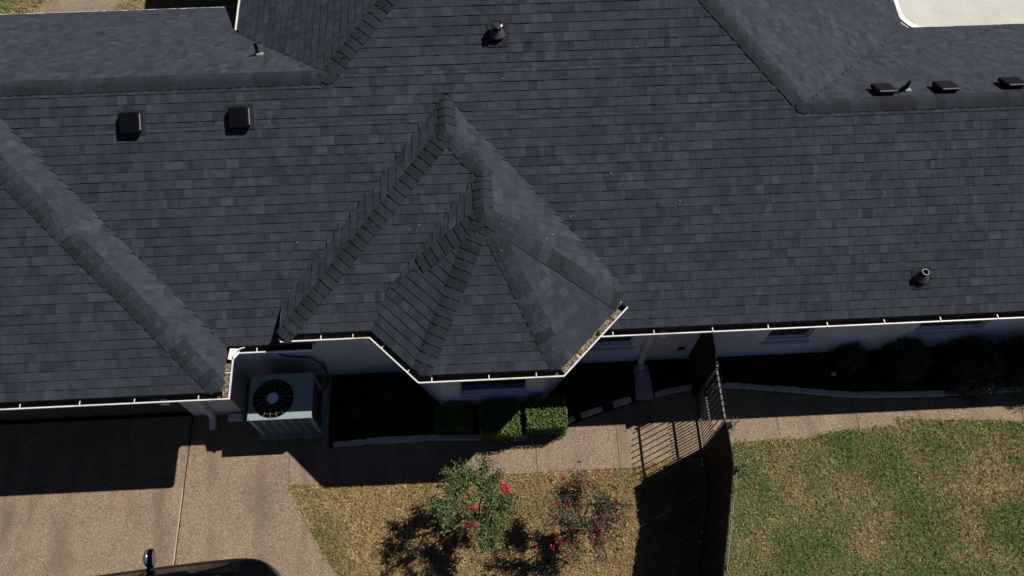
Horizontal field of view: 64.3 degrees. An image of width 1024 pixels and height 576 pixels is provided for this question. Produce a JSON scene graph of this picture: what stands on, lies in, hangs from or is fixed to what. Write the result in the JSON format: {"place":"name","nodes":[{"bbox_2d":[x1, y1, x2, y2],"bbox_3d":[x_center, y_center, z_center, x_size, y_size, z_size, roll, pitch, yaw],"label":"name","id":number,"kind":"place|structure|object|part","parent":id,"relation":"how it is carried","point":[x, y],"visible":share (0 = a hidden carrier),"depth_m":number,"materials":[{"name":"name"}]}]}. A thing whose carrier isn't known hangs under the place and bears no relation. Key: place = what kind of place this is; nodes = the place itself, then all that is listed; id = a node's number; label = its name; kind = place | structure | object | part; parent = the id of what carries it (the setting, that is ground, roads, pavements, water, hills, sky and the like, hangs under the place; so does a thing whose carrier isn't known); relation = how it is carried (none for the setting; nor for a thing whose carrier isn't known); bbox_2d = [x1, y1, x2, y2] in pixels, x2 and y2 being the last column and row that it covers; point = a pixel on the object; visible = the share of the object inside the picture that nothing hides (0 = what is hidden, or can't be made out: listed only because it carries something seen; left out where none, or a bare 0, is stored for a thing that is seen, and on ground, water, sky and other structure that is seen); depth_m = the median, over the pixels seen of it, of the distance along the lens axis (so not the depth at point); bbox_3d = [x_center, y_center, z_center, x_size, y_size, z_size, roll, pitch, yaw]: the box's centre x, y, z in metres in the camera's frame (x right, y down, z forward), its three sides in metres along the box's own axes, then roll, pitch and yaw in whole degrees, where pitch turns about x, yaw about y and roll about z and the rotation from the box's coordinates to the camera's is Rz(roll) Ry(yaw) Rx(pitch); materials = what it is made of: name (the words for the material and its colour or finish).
{"place":"outdoors","nodes":[
{"label":"outdoors","id":0,"kind":"place"},
{"bbox_2d":[28,0,143,12],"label":"back path","id":1,"kind":"structure","parent":0,"point":[51,6],"depth_m":18.75,"materials":[{"name":"beige concrete"}]},
{"bbox_2d":[0,375,336,575],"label":"driveway","id":2,"kind":"structure","parent":0,"point":[41,464],"depth_m":13.94,"materials":[{"name":"beige concrete"}]},
{"bbox_2d":[97,549,280,575],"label":"parked car","id":3,"kind":"object","parent":2,"relation":"on","point":[241,567],"visible":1,"depth_m":12.44,"materials":[{"name":"black paint"}]},
{"bbox_3d":[-6.052,4.403,12.262,0.859,0.329,0.158,-6,65,-4],"label":"side window","id":4,"kind":"part","parent":3,"relation":"part of","materials":[{"name":"black glass"}]},
{"bbox_3d":[-5.085,4.289,12.298,0.939,0.288,0.167,-5,65,-3],"label":"side window","id":5,"kind":"part","parent":3,"relation":"part of","materials":[{"name":"black glass"}]},
{"bbox_3d":[-4.386,4.247,12.361,0.480,0.285,0.179,-2,64,-2],"label":"side window","id":6,"kind":"part","parent":3,"relation":"part of","materials":[{"name":"black glass"}]},
{"bbox_2d":[228,413,244,421],"bbox_3d":[-4.907,2.308,14.482,0.250,0.140,0.122,-2,64,-2],"label":"utility box","id":7,"kind":"object","parent":2,"relation":"on","point":[237,417],"visible":1,"depth_m":14.43,"materials":[{"name":"white paint"}]},
{"bbox_2d":[247,372,329,439],"bbox_3d":[-3.883,2.017,14.114,1.200,1.065,0.910,-2,64,-2],"label":"air conditioner","id":8,"kind":"object","parent":2,"relation":"on","point":[288,405],"visible":1,"depth_m":13.81,"materials":[{"name":"green paint"}]},
{"bbox_2d":[286,455,706,575],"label":"lawn base","id":9,"kind":"object","parent":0,"point":[695,457],"visible":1,"depth_m":13.78,"materials":[{"name":"beige plant"}]},
{"bbox_2d":[422,452,524,561],"bbox_3d":[-0.518,3.480,13.013,1.550,1.900,1.471,29,68,13],"label":"crape myrtle","id":10,"kind":"object","parent":9,"relation":"on","point":[491,517],"visible":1,"depth_m":12.56,"materials":[{"name":"green plant"}]},
{"bbox_2d":[537,460,635,571],"bbox_3d":[1.073,3.772,12.894,1.455,1.881,1.555,23,66,10],"label":"crape myrtle","id":11,"kind":"object","parent":9,"relation":"on","point":[570,497],"visible":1,"depth_m":12.52,"materials":[{"name":"green plant"}]},
{"bbox_2d":[0,0,1022,573],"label":"ground","id":12,"kind":"structure","parent":0,"point":[204,4],"depth_m":14.61,"materials":[{"name":"brown soil"}]},
{"bbox_2d":[0,0,46,13],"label":"back lawn","id":13,"kind":"structure","parent":12,"relation":"on","point":[20,6],"depth_m":18.70,"materials":[{"name":"green plant"}]},
{"bbox_2d":[106,0,192,10],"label":"back grass","id":14,"kind":"structure","parent":12,"relation":"on","point":[151,1],"depth_m":18.75,"materials":[{"name":"plant"}]},
{"bbox_2d":[0,0,1023,429],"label":"house","id":15,"kind":"structure","parent":12,"relation":"on","point":[208,212],"depth_m":12.43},
{"bbox_2d":[0,402,188,419],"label":"garage door","id":16,"kind":"structure","parent":15,"relation":"in","point":[156,407],"depth_m":14.28,"materials":[{"name":"paint"}]},
{"bbox_2d":[279,354,328,390],"bbox_3d":[-3.579,1.367,14.222,0.728,0.921,0.344,29,68,13],"label":"refrigerant line","id":17,"kind":"object","parent":15,"relation":"attached to","point":[314,360],"visible":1,"depth_m":14.07,"materials":[{"name":"black plastic"}]},
{"bbox_2d":[317,362,327,374],"bbox_3d":[-3.348,1.442,14.514,0.140,0.510,0.080,-2,64,-2],"label":"switch box","id":18,"kind":"object","parent":15,"relation":"attached to","point":[319,365],"visible":0.72,"depth_m":14.30,"materials":[{"name":"grey plastic"}]},
{"bbox_2d":[458,379,528,399],"bbox_3d":[-0.313,1.488,13.479,1.234,1.743,0.160,-2,64,-2],"label":"window","id":19,"kind":"structure","parent":15,"relation":"in","point":[519,383],"depth_m":14.06,"materials":[{"name":"white paint"}]},
{"bbox_2d":[588,336,633,351],"bbox_3d":[1.732,0.743,13.836,0.864,1.418,0.160,-2,64,-2],"label":"window","id":20,"kind":"structure","parent":15,"relation":"in","point":[612,339],"depth_m":14.36,"materials":[{"name":"white paint"}]},
{"bbox_2d":[760,328,812,344],"bbox_3d":[4.873,0.619,13.952,0.874,1.478,0.160,-2,64,-2],"label":"window","id":21,"kind":"structure","parent":15,"relation":"in","point":[788,332],"depth_m":14.49,"materials":[{"name":"white paint"}]},
{"bbox_2d":[907,320,985,335],"bbox_3d":[7.724,0.471,13.982,1.324,1.368,0.160,-2,64,-2],"label":"window","id":22,"kind":"structure","parent":15,"relation":"in","point":[965,331],"depth_m":14.48,"materials":[{"name":"white paint"}]},
{"bbox_2d":[687,333,718,395],"bbox_3d":[3.307,1.242,14.116,0.091,1.888,0.710,-2,64,-2],"label":"wooden fence","id":23,"kind":"object","parent":12,"relation":"on","point":[702,362],"visible":0.81,"depth_m":14.03,"materials":[{"name":"brown wood"}]},
{"bbox_2d":[697,422,737,575],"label":"wooden fence","id":24,"kind":"object","parent":12,"relation":"on","point":[720,469],"visible":1,"depth_m":12.90,"materials":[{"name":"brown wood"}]},
{"bbox_2d":[695,365,727,447],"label":"iron gate","id":25,"kind":"structure","parent":24,"relation":"attached to","point":[707,381],"depth_m":13.83,"materials":[{"name":"black metal"}]},
{"bbox_2d":[729,417,745,479],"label":"fence creeper","id":26,"kind":"object","parent":24,"relation":"attached to","point":[741,466],"visible":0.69,"depth_m":12.73,"materials":[{"name":"green plant"}]},
{"bbox_2d":[288,389,1023,485],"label":"walkway","id":27,"kind":"structure","parent":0,"point":[663,427],"depth_m":14.47,"materials":[{"name":"beige concrete"}]},
{"bbox_2d":[30,405,1023,575],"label":"fallen leaves","id":28,"kind":"object","parent":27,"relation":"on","point":[570,483],"visible":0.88,"depth_m":13.96,"materials":[{"name":"brown plant"}]},
{"bbox_2d":[329,344,1023,447],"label":"planting bed","id":29,"kind":"object","parent":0,"point":[622,390],"visible":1,"depth_m":14.91,"materials":[{"name":"brown soil"}]},
{"bbox_2d":[344,396,370,422],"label":"shrub","id":30,"kind":"object","parent":29,"relation":"on","point":[358,410],"visible":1,"depth_m":14.43,"materials":[{"name":"green plant"}]},
{"bbox_2d":[433,404,473,434],"bbox_3d":[-1.035,2.326,14.358,0.718,0.459,0.491,-2,64,-2],"label":"hedge","id":31,"kind":"object","parent":29,"relation":"on","point":[456,419],"visible":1,"depth_m":14.21,"materials":[{"name":"green plant"}]},
{"bbox_2d":[333,396,631,447],"bbox_3d":[-0.467,2.546,14.441,5.356,0.103,0.452,-8,65,-4],"label":"stone edging","id":32,"kind":"object","parent":29,"relation":"on","point":[449,437],"visible":0.78,"depth_m":14.35,"materials":[{"name":"stone"}]},
{"bbox_2d":[478,401,521,445],"bbox_3d":[-0.208,2.358,14.226,0.769,0.681,0.665,-2,64,-2],"label":"hedge","id":33,"kind":"object","parent":29,"relation":"on","point":[502,421],"visible":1,"depth_m":13.99,"materials":[{"name":"green plant"}]},
{"bbox_2d":[523,396,568,438],"bbox_3d":[0.589,2.262,14.275,0.776,0.687,0.622,-2,64,-2],"label":"hedge","id":34,"kind":"object","parent":29,"relation":"on","point":[545,416],"visible":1,"depth_m":14.04,"materials":[{"name":"green plant"}]},
{"bbox_2d":[634,365,653,400],"bbox_3d":[2.388,1.720,14.827,0.326,0.120,0.635,-2,64,-2],"label":"splash block","id":35,"kind":"object","parent":29,"relation":"on","point":[643,389],"visible":1,"depth_m":14.83,"materials":[{"name":"concrete"}]},
{"bbox_2d":[654,383,707,397],"bbox_3d":[3.069,1.835,14.807,1.006,0.100,0.118,-11,65,-6],"label":"stone edging","id":36,"kind":"object","parent":29,"relation":"on","point":[660,393],"visible":0.77,"depth_m":14.77,"materials":[{"name":"stone"}]},
{"bbox_2d":[830,342,869,377],"bbox_3d":[6.215,1.265,14.839,0.662,0.610,0.676,-2,64,-2],"label":"shrub","id":37,"kind":"object","parent":29,"relation":"on","point":[859,356],"visible":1,"depth_m":14.75,"materials":[{"name":"green plant"}]},
{"bbox_2d":[710,382,1023,398],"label":"stone edging","id":38,"kind":"object","parent":29,"relation":"on","point":[862,394],"visible":0.86,"depth_m":14.78,"materials":[{"name":"stone"}]},
{"bbox_2d":[876,337,933,386],"bbox_3d":[7.176,1.236,14.717,0.940,0.868,0.919,-2,64,-2],"label":"shrub","id":39,"kind":"object","parent":29,"relation":"on","point":[920,354],"visible":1,"depth_m":14.64,"materials":[{"name":"green plant"}]},
{"bbox_2d":[934,334,1010,402],"bbox_3d":[8.360,1.329,14.644,1.248,0.937,1.310,-2,64,-2],"label":"shrub","id":40,"kind":"object","parent":29,"relation":"on","point":[985,348],"visible":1,"depth_m":14.53,"materials":[{"name":"green plant"}]},
{"bbox_2d":[991,336,1023,402],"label":"shrub","id":41,"kind":"object","parent":29,"relation":"on","point":[1013,343],"visible":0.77,"depth_m":14.64,"materials":[{"name":"green plant"}]},
{"bbox_2d":[698,414,1023,575],"bbox_3d":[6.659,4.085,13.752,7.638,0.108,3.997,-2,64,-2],"label":"green grass","id":42,"kind":"structure","parent":0,"point":[1011,530],"depth_m":13.97,"materials":[{"name":"green plant"}]},
{"bbox_2d":[898,0,1023,26],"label":"patio","id":43,"kind":"structure","parent":0,"point":[932,13],"depth_m":18.83,"materials":[{"name":"concrete"}]}
]}

